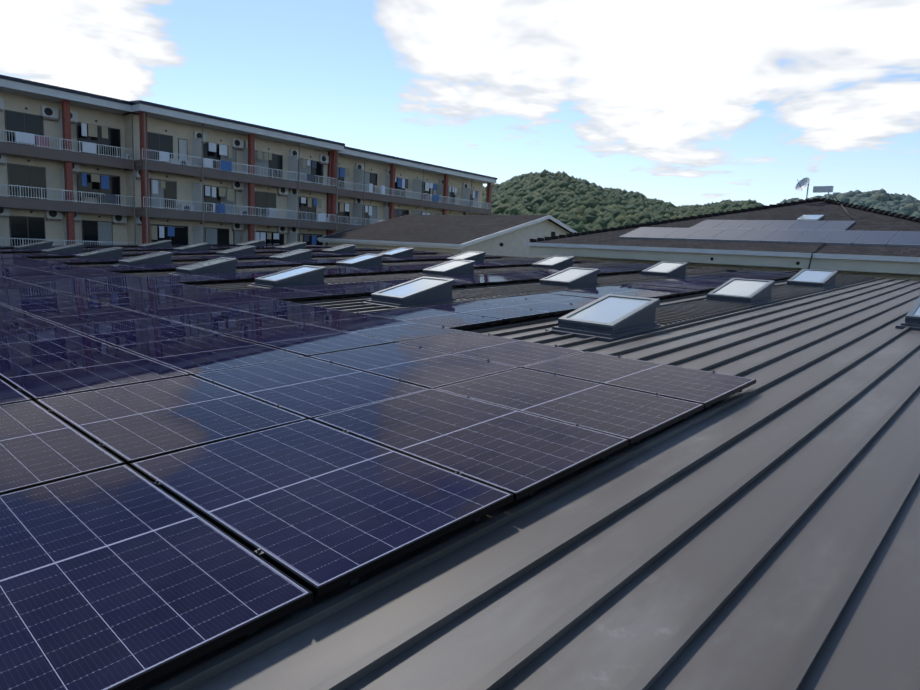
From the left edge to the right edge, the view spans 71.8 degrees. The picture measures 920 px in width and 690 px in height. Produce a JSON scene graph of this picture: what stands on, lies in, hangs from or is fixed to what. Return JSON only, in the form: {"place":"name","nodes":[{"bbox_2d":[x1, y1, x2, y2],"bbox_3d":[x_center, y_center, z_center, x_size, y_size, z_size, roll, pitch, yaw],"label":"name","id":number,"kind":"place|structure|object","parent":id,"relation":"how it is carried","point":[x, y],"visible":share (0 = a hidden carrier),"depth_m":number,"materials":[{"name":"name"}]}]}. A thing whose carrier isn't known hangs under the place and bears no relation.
{"place":"outdoors","nodes":[
{"label":"outdoors","id":0,"kind":"place"},
{"bbox_2d":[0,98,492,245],"bbox_3d":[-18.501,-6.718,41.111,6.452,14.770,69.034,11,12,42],"label":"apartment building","id":1,"kind":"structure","parent":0,"point":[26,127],"depth_m":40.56,"materials":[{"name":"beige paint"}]},
{"bbox_2d":[0,0,919,206],"label":"sky","id":2,"kind":"structure","parent":0,"point":[679,102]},
{"label":"ground","id":3,"kind":"structure","parent":0,"visible":0},
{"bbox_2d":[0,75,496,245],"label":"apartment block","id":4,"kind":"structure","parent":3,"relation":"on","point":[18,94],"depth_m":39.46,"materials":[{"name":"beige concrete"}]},
{"bbox_2d":[0,129,490,245],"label":"balcony railings","id":5,"kind":"object","parent":4,"relation":"attached to","point":[417,195],"visible":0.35,"depth_m":39.96,"materials":[{"name":"grey metal"}]},
{"bbox_2d":[317,215,577,257],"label":"gabled building","id":6,"kind":"structure","parent":3,"relation":"on","point":[504,235],"depth_m":40.43,"materials":[{"name":"metal"}]},
{"bbox_2d":[482,169,763,232],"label":"hill forest","id":7,"kind":"object","parent":3,"relation":"on","point":[576,204],"visible":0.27,"depth_m":260.69,"materials":[{"name":"green plant"}]},
{"bbox_2d":[525,198,919,280],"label":"hip roof building","id":8,"kind":"structure","parent":3,"relation":"on","point":[885,262],"depth_m":24.95,"materials":[{"name":"metal"}]},
{"bbox_2d":[619,177,919,268],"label":"hip roof fittings","id":9,"kind":"object","parent":8,"relation":"on","point":[807,229],"visible":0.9,"depth_m":25.27,"materials":[{"name":"grey glass"}]},
{"bbox_2d":[774,188,919,217],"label":"hill forest","id":10,"kind":"object","parent":3,"relation":"on","point":[903,203],"visible":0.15,"depth_m":789.45,"materials":[{"name":"green plant"}]},
{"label":"building walls","id":11,"kind":"object","parent":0,"visible":0},
{"bbox_2d":[0,244,919,689],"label":"metal roof","id":12,"kind":"structure","parent":11,"relation":"on","point":[762,532],"depth_m":2.78,"materials":[{"name":"grey metal"}]},
{"bbox_2d":[0,243,796,689],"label":"solar array","id":13,"kind":"object","parent":12,"relation":"on","point":[188,473],"visible":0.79,"depth_m":3.96,"materials":[{"name":"photovoltaic glass"},{"name":"silicon solar cells"},{"name":"aluminium"}]},
{"bbox_2d":[13,240,919,341],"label":"skylights","id":14,"kind":"object","parent":12,"relation":"on","point":[607,317],"visible":0.92,"depth_m":14.44,"materials":[{"name":"glass"}]},
{"bbox_2d":[84,245,875,336],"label":"skylight cover strips","id":15,"kind":"object","parent":12,"relation":"on","point":[679,314],"visible":0.48,"depth_m":14.92,"materials":[{"name":"metal"}]},
{"bbox_2d":[726,270,800,272],"bbox_3d":[10.466,-2.496,21.422,3.020,0.279,0.522,2,9,-5],"label":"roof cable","id":16,"kind":"object","parent":12,"relation":"on","point":[729,271],"visible":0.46,"depth_m":21.36,"materials":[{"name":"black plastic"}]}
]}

